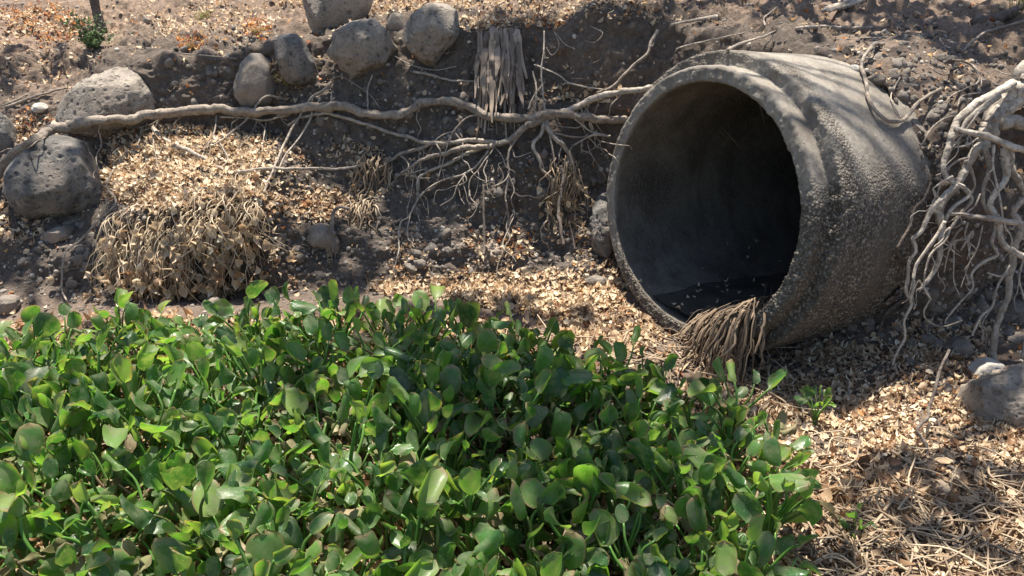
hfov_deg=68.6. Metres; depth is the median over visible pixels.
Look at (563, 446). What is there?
water hyacinth
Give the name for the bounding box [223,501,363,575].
water hyacinth
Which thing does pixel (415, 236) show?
cobble
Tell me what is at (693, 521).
water hyacinth
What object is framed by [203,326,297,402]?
water hyacinth
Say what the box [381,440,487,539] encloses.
water hyacinth
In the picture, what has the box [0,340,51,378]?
water hyacinth
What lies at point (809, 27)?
branch
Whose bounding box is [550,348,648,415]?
water hyacinth
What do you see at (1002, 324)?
cobble
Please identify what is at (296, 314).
water hyacinth
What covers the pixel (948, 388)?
rock
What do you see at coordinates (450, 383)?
water hyacinth
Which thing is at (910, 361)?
cobble
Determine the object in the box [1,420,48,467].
water hyacinth
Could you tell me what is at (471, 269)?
cobble
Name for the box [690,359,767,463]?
water hyacinth
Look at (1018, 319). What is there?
cobble
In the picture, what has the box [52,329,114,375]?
water hyacinth
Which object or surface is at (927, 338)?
cobble
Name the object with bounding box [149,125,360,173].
root
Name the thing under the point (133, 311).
water hyacinth
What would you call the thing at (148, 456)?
water hyacinth
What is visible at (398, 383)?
water hyacinth
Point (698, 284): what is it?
leaf litter
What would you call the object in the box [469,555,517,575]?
water hyacinth
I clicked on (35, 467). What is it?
water hyacinth
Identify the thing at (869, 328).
cobble
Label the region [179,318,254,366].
water hyacinth
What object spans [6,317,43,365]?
water hyacinth
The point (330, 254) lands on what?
dry plant clump
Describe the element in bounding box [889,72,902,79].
cobble
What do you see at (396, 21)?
boulder
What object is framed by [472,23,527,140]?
hanging strips
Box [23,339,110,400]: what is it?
water hyacinth
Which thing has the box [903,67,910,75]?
cobble
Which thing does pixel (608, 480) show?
water hyacinth
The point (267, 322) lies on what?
water hyacinth
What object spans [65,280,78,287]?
cobble
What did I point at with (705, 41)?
twig
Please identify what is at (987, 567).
dry stalks
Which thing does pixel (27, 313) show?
water hyacinth
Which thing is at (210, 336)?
water hyacinth
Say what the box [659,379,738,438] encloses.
water hyacinth
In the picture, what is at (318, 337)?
water hyacinth
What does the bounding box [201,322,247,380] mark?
water hyacinth
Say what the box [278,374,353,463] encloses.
water hyacinth
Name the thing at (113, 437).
water hyacinth
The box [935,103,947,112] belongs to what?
cobble
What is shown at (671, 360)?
water hyacinth
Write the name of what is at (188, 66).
cobble
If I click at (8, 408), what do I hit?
water hyacinth
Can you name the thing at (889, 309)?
root
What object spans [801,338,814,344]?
cobble
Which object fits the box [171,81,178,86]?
cobble
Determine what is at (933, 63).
cobble
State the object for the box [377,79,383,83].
cobble
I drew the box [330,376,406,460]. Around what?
water hyacinth
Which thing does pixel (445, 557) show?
water hyacinth
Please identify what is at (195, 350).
water hyacinth
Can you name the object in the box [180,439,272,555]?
water hyacinth
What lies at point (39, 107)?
rock
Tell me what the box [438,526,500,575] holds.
water hyacinth
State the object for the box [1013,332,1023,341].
cobble
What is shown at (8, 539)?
water hyacinth
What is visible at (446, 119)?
cobble
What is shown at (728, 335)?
dry plant clump
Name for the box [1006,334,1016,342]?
cobble
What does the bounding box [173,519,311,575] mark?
water hyacinth
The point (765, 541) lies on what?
water hyacinth
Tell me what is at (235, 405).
water hyacinth
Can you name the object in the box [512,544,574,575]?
water hyacinth
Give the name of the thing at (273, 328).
water hyacinth
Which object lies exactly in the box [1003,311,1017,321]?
cobble
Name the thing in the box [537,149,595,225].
dry plant clump
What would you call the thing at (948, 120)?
cobble
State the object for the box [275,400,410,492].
water hyacinth
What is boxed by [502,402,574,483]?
water hyacinth
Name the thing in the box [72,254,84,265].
cobble
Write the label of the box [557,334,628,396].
water hyacinth
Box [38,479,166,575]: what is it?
water hyacinth
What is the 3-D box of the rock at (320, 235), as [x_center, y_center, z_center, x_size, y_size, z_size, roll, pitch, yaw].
[-0.978,-0.253,3.890,0.169,0.162,0.126,-6,26,-13]
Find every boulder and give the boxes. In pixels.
[0,112,17,155]
[2,134,104,218]
[55,66,156,135]
[233,53,275,107]
[274,33,318,85]
[302,0,372,32]
[326,18,397,78]
[385,12,405,29]
[402,2,459,66]
[943,337,973,358]
[954,362,1023,430]
[966,357,1004,378]
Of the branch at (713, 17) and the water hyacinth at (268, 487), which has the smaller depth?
the water hyacinth at (268, 487)
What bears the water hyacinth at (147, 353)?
on the ground
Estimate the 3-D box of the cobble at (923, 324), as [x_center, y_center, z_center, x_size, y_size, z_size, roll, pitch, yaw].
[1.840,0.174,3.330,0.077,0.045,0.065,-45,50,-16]
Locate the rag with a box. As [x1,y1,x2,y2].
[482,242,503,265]
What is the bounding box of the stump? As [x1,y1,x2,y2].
[89,0,107,33]
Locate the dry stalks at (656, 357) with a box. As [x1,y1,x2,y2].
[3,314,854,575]
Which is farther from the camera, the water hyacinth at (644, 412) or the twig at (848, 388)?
the twig at (848, 388)
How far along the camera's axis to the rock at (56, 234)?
3.81 m
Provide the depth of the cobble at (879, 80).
3.06 m
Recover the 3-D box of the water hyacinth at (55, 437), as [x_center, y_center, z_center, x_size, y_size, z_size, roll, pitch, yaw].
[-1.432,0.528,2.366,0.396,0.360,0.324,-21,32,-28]
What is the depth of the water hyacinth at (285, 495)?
2.28 m
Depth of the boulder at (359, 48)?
3.98 m
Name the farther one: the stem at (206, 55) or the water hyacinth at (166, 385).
the stem at (206, 55)
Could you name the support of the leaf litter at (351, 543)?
on the ground
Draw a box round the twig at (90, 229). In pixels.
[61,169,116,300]
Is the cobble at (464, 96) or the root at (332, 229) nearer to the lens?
the root at (332, 229)
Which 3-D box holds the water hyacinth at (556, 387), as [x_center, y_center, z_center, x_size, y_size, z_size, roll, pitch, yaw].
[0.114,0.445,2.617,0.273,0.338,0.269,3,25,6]
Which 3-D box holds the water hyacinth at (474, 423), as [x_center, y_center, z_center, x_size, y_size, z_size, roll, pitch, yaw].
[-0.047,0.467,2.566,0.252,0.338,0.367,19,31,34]
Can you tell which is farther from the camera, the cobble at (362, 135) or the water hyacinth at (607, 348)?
the cobble at (362, 135)
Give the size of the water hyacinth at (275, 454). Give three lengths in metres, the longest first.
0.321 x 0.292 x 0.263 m
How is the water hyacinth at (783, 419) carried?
on the ground
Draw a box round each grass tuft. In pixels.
[180,40,197,49]
[191,9,213,20]
[244,27,263,34]
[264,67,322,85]
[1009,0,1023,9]
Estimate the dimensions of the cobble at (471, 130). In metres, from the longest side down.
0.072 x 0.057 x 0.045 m
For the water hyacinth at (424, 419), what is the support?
on the ground
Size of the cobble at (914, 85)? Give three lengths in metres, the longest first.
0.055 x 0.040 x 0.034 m
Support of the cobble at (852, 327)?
on the ground
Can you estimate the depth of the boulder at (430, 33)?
3.91 m
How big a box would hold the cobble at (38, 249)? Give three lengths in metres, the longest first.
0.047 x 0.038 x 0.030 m
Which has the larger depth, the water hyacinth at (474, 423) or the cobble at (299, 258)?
the cobble at (299, 258)
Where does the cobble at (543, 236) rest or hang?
on the ground
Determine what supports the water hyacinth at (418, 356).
on the ground
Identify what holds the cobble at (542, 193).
on the ground
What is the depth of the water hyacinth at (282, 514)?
2.07 m
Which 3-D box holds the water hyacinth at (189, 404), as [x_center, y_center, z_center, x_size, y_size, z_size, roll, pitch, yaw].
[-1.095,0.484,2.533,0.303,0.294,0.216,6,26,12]
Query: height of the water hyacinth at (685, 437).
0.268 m
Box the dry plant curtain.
[46,164,301,304]
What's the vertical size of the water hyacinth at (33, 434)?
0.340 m
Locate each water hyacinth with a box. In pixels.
[0,305,67,361]
[0,319,33,354]
[0,330,85,406]
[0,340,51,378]
[0,340,78,435]
[0,346,63,438]
[0,366,101,460]
[0,375,132,489]
[0,384,5,398]
[0,384,83,500]
[0,422,8,460]
[0,443,115,572]
[0,487,129,575]
[0,497,131,575]
[0,500,38,522]
[0,514,38,575]
[0,548,7,559]
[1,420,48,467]
[5,552,45,575]
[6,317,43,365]
[10,311,96,368]
[10,461,38,478]
[13,423,87,538]
[14,437,113,510]
[15,366,116,438]
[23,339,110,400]
[23,386,129,488]
[26,457,181,539]
[32,303,94,347]
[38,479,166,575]
[45,438,142,517]
[51,323,124,425]
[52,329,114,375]
[55,542,112,575]
[59,326,145,373]
[67,353,170,454]
[72,287,145,354]
[79,330,143,399]
[84,330,180,382]
[89,547,195,575]
[90,443,192,505]
[90,450,198,557]
[91,342,158,430]
[91,359,186,453]
[101,426,172,499]
[107,508,203,575]
[113,312,177,354]
[114,569,204,575]
[117,379,202,430]
[118,300,171,343]
[118,459,270,560]
[128,357,261,439]
[133,387,224,464]
[134,438,258,537]
[139,340,176,409]
[140,314,208,378]
[150,343,231,405]
[151,314,223,339]
[151,537,228,575]
[153,404,212,465]
[162,331,214,383]
[162,463,272,575]
[168,340,257,414]
[172,373,252,452]
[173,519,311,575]
[177,379,294,450]
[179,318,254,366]
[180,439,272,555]
[183,409,289,484]
[200,280,272,347]
[200,479,274,550]
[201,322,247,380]
[201,327,256,398]
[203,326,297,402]
[205,556,252,575]
[213,395,304,473]
[215,454,339,551]
[218,489,330,573]
[219,440,313,515]
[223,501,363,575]
[225,440,328,519]
[227,300,278,362]
[241,365,328,439]
[242,286,305,342]
[248,322,303,386]
[253,355,323,419]
[253,407,341,495]
[257,326,322,374]
[259,316,314,362]
[262,451,367,520]
[273,281,332,348]
[274,323,346,401]
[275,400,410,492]
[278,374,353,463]
[279,306,345,359]
[280,503,383,575]
[281,340,389,433]
[284,314,345,379]
[289,279,369,349]
[290,564,313,575]
[291,441,399,540]
[303,361,402,461]
[304,518,432,575]
[314,549,349,575]
[319,374,375,427]
[328,331,393,391]
[328,335,380,374]
[328,428,413,504]
[328,551,473,575]
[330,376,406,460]
[333,463,438,569]
[342,314,440,383]
[343,466,448,575]
[347,317,415,392]
[349,553,434,575]
[353,293,408,341]
[354,366,465,462]
[361,351,442,426]
[362,355,398,412]
[365,295,432,352]
[365,388,452,506]
[367,555,438,575]
[371,328,433,383]
[372,429,446,507]
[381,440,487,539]
[381,517,503,575]
[384,322,479,412]
[385,340,463,402]
[389,360,477,436]
[392,364,480,463]
[395,306,451,363]
[395,458,530,531]
[409,283,462,343]
[409,461,508,558]
[416,305,515,387]
[422,343,503,408]
[424,416,506,471]
[429,331,475,365]
[435,385,512,463]
[436,542,515,575]
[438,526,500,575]
[440,297,512,352]
[440,360,521,447]
[451,417,517,474]
[464,328,535,407]
[464,368,550,449]
[469,480,609,575]
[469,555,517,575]
[472,322,519,358]
[472,457,581,560]
[473,421,549,513]
[477,450,577,540]
[478,326,547,393]
[481,346,601,434]
[484,301,534,359]
[488,316,550,362]
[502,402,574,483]
[509,366,584,445]
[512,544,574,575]
[513,316,574,360]
[517,340,603,421]
[519,478,643,575]
[521,436,572,523]
[530,437,610,518]
[532,532,585,575]
[533,330,588,393]
[538,400,623,460]
[539,352,637,434]
[539,448,640,538]
[543,463,600,574]
[547,402,600,458]
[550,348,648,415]
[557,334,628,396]
[560,455,679,564]
[565,492,654,575]
[569,384,634,453]
[574,433,657,499]
[581,504,705,575]
[589,342,667,419]
[597,325,641,405]
[599,374,683,444]
[600,404,667,481]
[602,441,695,534]
[611,432,685,513]
[613,500,715,575]
[617,346,665,418]
[618,400,672,434]
[625,438,726,533]
[626,555,689,575]
[637,353,719,413]
[644,398,733,468]
[648,560,671,575]
[649,534,732,575]
[650,416,719,490]
[651,469,772,550]
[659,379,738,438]
[659,494,768,575]
[661,487,746,563]
[681,428,762,460]
[682,437,822,532]
[687,355,787,435]
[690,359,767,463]
[692,512,811,575]
[695,418,791,508]
[701,540,736,575]
[717,459,822,557]
[732,491,821,575]
[737,410,796,473]
[740,419,815,490]
[746,436,834,516]
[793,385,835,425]
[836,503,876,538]
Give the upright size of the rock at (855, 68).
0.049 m
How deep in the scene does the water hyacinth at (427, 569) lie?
1.83 m
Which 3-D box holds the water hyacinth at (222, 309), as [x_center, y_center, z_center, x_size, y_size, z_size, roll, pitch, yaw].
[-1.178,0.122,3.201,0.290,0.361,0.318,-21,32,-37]
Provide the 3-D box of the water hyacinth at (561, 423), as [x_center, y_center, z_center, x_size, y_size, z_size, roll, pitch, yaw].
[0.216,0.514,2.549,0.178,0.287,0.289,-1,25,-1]
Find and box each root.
[0,85,652,205]
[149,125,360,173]
[202,95,299,153]
[287,112,544,271]
[330,75,380,108]
[330,205,349,235]
[394,56,455,70]
[413,70,479,82]
[493,120,610,267]
[527,71,544,109]
[557,165,575,249]
[596,29,658,93]
[859,41,941,123]
[876,298,907,336]
[890,77,901,117]
[891,60,1023,365]
[896,182,931,267]
[914,114,957,154]
[930,59,1011,106]
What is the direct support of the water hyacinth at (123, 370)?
on the ground
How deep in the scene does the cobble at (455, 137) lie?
3.95 m
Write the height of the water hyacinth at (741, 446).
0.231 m
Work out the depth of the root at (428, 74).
3.97 m
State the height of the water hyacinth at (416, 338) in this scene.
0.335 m
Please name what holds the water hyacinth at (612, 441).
on the ground
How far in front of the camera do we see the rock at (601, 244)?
3.85 m
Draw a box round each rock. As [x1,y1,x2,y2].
[0,294,20,314]
[31,103,47,112]
[39,225,74,243]
[143,16,152,22]
[201,297,220,306]
[306,223,339,254]
[584,275,607,286]
[590,192,612,257]
[849,65,859,71]
[899,57,906,67]
[939,383,952,393]
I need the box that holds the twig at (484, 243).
[482,182,494,254]
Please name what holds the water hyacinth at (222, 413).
on the ground
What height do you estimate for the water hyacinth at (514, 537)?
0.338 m
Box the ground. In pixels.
[0,0,1023,575]
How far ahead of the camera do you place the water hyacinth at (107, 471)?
2.31 m
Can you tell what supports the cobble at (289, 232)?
on the ground
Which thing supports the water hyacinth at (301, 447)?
on the ground
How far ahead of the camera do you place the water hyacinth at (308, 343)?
2.98 m
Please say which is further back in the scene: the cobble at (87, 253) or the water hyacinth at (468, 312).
the cobble at (87, 253)
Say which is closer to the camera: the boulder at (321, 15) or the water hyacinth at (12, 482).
the water hyacinth at (12, 482)
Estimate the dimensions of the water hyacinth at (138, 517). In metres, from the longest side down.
0.415 x 0.354 x 0.331 m
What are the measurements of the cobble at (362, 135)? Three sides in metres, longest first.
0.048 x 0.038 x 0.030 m
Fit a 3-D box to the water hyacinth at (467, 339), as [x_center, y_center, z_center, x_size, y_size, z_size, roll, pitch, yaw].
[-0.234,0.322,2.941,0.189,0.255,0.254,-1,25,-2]
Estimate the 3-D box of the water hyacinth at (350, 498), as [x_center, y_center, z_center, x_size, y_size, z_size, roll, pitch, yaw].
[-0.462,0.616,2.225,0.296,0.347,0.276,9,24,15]
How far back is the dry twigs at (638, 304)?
3.37 m
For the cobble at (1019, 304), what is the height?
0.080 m
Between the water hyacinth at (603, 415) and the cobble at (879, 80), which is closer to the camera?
the water hyacinth at (603, 415)
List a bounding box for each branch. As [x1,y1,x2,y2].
[670,15,717,25]
[795,25,873,29]
[961,20,1023,51]
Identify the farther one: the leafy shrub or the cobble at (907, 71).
the leafy shrub
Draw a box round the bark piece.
[821,0,866,12]
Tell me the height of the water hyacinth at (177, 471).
0.344 m
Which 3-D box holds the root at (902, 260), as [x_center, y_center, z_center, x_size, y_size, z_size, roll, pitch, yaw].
[1.582,-0.224,2.963,0.213,0.356,0.029,-21,32,-37]
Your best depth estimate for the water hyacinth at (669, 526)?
2.15 m
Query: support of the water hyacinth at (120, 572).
on the ground
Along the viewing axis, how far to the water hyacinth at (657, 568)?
1.91 m
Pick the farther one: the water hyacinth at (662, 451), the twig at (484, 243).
the twig at (484, 243)
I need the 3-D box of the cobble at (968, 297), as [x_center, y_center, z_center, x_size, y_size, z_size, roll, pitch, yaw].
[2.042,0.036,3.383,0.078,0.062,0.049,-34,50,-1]
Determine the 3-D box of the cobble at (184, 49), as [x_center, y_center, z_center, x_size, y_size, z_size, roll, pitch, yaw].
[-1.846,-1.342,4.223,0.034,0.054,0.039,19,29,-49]
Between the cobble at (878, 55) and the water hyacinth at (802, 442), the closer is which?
the water hyacinth at (802, 442)
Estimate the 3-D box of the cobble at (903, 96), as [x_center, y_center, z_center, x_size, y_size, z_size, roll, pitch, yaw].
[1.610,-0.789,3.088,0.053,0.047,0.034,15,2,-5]
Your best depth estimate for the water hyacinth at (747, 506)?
2.07 m
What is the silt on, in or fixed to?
on the concrete pipe
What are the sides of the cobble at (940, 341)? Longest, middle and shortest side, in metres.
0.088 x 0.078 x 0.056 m
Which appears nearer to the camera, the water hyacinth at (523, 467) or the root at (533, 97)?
the water hyacinth at (523, 467)
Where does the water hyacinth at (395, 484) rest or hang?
on the ground
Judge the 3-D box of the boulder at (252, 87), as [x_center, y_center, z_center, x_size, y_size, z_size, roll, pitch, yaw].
[-1.429,-1.146,4.159,0.234,0.292,0.228,0,25,0]
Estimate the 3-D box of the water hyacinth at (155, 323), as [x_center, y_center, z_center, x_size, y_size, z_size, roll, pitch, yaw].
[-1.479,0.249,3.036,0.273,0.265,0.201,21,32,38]
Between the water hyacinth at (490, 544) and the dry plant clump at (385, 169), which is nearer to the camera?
the water hyacinth at (490, 544)
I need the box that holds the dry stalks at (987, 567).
[761,426,1023,575]
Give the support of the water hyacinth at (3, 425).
on the ground
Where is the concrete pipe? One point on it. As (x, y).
(816, 186)
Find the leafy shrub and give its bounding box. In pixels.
[60,9,116,50]
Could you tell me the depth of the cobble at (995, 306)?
3.35 m
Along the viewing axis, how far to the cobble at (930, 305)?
3.25 m
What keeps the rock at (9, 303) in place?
on the ground
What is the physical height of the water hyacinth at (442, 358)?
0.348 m
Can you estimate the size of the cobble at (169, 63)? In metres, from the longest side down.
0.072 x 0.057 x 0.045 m
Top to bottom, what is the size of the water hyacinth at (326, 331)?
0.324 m
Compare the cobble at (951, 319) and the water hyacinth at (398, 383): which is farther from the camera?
the cobble at (951, 319)
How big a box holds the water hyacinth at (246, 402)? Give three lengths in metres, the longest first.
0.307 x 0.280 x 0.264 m
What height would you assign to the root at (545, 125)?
0.700 m
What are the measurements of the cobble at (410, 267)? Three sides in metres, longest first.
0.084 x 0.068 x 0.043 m
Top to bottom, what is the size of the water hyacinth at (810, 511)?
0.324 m
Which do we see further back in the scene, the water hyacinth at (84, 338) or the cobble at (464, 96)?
the cobble at (464, 96)
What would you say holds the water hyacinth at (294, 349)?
on the ground
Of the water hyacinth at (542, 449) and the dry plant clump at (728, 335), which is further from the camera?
the dry plant clump at (728, 335)
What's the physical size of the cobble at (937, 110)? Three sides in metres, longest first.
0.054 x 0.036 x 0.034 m
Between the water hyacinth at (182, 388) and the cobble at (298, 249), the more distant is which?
the cobble at (298, 249)
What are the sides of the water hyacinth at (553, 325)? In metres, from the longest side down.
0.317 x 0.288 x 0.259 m
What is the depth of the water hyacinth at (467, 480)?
2.09 m
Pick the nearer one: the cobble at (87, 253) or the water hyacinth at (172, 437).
the water hyacinth at (172, 437)
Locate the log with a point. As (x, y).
(1004, 15)
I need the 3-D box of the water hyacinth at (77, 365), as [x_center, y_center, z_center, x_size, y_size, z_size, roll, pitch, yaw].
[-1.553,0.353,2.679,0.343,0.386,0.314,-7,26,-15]
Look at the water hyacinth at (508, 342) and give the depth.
2.86 m
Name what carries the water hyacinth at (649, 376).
on the ground
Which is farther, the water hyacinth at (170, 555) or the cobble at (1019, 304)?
the cobble at (1019, 304)
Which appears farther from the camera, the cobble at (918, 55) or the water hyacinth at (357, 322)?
the cobble at (918, 55)
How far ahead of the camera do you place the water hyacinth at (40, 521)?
2.13 m
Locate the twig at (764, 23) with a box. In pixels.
[763,4,779,25]
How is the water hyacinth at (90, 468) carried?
on the ground
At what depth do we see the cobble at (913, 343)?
3.26 m
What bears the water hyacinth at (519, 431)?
on the ground
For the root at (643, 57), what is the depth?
3.84 m
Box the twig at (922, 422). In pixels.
[915,349,950,457]
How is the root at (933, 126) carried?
on the ground
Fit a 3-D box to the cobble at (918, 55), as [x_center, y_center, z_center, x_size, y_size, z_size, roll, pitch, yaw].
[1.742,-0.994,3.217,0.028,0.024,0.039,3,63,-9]
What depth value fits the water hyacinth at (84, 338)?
2.92 m
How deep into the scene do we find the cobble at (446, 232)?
3.88 m
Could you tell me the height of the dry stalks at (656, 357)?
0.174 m
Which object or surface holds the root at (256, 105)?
on the ground
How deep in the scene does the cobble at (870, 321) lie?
3.33 m
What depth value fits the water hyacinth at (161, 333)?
3.04 m
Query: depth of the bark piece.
3.94 m
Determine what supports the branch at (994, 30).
on the ground
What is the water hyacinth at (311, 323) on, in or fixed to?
on the ground
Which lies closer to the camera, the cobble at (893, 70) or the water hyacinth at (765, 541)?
the water hyacinth at (765, 541)
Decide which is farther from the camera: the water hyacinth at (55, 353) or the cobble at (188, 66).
the cobble at (188, 66)
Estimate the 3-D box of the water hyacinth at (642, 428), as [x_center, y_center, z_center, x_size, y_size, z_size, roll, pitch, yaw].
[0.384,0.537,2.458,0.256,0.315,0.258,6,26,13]
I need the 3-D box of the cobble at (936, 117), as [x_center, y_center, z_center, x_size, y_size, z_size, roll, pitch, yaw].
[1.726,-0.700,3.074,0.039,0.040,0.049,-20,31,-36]
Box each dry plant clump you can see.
[326,243,335,269]
[341,194,380,233]
[349,151,393,198]
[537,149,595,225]
[540,213,558,247]
[671,296,770,391]
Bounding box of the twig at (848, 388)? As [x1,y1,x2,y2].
[847,380,850,399]
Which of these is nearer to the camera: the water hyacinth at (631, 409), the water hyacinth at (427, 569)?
the water hyacinth at (427, 569)
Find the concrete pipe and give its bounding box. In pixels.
[606,50,931,354]
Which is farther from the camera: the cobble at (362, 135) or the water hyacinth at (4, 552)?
the cobble at (362, 135)
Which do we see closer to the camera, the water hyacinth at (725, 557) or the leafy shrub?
the water hyacinth at (725, 557)
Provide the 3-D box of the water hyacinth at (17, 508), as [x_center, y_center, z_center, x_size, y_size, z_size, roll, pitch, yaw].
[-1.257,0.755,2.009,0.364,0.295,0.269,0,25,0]
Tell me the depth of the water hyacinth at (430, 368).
2.62 m
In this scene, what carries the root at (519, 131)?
on the ground
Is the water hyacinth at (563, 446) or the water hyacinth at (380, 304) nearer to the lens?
the water hyacinth at (563, 446)
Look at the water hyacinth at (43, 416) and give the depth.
2.45 m
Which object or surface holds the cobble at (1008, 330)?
on the ground
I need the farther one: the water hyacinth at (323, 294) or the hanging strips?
the hanging strips
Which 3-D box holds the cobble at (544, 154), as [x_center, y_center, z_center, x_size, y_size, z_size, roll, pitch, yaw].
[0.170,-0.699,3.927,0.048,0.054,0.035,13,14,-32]
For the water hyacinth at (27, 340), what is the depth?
2.91 m
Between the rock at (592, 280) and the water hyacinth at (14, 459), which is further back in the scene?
the rock at (592, 280)
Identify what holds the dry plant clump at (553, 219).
on the ground
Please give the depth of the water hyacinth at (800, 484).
2.22 m
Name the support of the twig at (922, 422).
on the ground
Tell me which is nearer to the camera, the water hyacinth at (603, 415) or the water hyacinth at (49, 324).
the water hyacinth at (603, 415)
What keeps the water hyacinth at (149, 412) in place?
on the ground
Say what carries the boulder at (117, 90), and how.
on the ground
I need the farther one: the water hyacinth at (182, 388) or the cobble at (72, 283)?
the cobble at (72, 283)
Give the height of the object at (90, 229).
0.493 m
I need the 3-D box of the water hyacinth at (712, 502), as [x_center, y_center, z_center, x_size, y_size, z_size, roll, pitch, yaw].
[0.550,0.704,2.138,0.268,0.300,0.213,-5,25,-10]
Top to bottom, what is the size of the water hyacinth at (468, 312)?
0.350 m
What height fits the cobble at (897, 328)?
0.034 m
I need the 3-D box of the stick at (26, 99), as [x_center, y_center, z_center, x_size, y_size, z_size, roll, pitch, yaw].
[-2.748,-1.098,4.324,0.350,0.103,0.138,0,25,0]
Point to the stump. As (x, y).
(95, 7)
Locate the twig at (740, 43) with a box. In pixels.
[726,31,775,51]
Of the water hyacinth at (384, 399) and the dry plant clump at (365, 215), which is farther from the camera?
the dry plant clump at (365, 215)
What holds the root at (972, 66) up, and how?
on the ground
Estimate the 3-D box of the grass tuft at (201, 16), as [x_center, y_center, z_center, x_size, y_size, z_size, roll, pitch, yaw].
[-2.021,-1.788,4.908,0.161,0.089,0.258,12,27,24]
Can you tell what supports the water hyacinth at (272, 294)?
on the ground
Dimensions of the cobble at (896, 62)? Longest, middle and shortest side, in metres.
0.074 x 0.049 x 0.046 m
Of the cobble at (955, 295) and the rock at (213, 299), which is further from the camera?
the rock at (213, 299)
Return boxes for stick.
[1,87,68,108]
[838,34,924,39]
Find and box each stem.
[178,53,236,58]
[540,31,545,109]
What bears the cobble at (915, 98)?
on the ground
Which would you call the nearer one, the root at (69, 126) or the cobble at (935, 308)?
the cobble at (935, 308)
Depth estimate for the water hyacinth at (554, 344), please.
2.94 m
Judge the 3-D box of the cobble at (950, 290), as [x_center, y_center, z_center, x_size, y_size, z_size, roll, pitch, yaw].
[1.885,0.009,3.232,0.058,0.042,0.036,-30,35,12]
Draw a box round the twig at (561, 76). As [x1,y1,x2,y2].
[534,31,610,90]
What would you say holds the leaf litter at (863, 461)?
on the ground
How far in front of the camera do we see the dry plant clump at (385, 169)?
4.03 m
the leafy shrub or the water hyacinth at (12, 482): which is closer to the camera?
the water hyacinth at (12, 482)
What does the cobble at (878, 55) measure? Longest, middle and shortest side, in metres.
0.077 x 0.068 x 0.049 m
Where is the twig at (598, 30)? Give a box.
[586,26,602,42]
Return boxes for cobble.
[17,257,27,265]
[34,246,41,252]
[36,277,44,282]
[62,220,73,225]
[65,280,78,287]
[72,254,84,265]
[73,245,85,253]
[78,221,84,228]
[82,262,91,269]
[83,250,91,259]
[160,97,165,102]
[164,58,174,68]
[170,94,177,100]
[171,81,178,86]
[181,46,187,52]
[184,64,192,68]
[190,98,199,104]
[205,64,211,71]
[287,228,292,235]
[293,245,301,252]
[295,253,304,262]
[315,270,322,279]
[316,115,324,125]
[359,132,364,139]
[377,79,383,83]
[396,127,407,133]
[404,263,416,273]
[410,248,423,256]
[412,206,421,217]
[412,233,421,241]
[414,259,426,268]
[424,242,437,254]
[441,228,450,239]
[443,116,449,123]
[444,246,451,254]
[453,130,462,139]
[459,92,467,100]
[467,125,479,135]
[467,267,473,274]
[493,187,504,196]
[506,177,515,186]
[518,217,525,222]
[536,188,548,200]
[540,149,548,158]
[540,233,545,239]
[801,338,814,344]
[845,324,856,330]
[863,325,874,330]
[864,317,874,326]
[867,73,878,82]
[873,52,888,58]
[873,74,885,86]
[888,68,898,73]
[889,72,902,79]
[892,58,901,68]
[893,325,900,332]
[893,347,904,354]
[897,91,908,101]
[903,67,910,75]
[904,337,917,350]
[905,358,915,365]
[906,62,913,67]
[908,82,918,88]
[908,361,926,370]
[910,95,919,103]
[915,53,920,59]
[916,333,937,343]
[921,321,933,331]
[924,73,932,79]
[924,288,938,303]
[925,109,935,121]
[926,304,941,312]
[927,302,934,308]
[927,337,943,349]
[929,60,937,67]
[932,113,939,122]
[933,108,940,113]
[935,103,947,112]
[935,121,947,130]
[942,132,947,140]
[943,114,951,123]
[943,286,955,294]
[945,55,955,61]
[945,315,960,326]
[951,61,960,66]
[952,291,961,297]
[961,293,972,301]
[967,305,975,314]
[973,296,986,312]
[985,290,993,301]
[989,302,1000,312]
[1000,323,1013,327]
[1000,324,1015,335]
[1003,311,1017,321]
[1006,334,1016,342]
[1007,299,1023,316]
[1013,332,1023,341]
[1014,317,1023,323]
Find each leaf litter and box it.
[0,0,1023,575]
[0,304,752,575]
[97,129,626,309]
[639,239,780,312]
[743,448,1023,575]
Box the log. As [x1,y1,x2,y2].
[969,2,1023,24]
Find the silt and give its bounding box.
[652,272,787,324]
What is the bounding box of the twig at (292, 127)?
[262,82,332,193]
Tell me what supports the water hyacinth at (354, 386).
on the ground
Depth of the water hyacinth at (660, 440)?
2.52 m
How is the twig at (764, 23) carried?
on the ground
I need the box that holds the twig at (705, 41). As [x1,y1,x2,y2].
[675,32,744,49]
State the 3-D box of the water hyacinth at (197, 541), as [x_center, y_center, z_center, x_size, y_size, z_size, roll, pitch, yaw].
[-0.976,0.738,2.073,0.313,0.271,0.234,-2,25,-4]
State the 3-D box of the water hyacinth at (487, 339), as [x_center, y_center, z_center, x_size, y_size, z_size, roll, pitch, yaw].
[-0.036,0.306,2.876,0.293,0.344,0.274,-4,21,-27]
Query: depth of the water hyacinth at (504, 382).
2.84 m
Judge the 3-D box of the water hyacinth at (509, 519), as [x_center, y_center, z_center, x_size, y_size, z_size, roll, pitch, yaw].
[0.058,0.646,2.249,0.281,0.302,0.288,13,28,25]

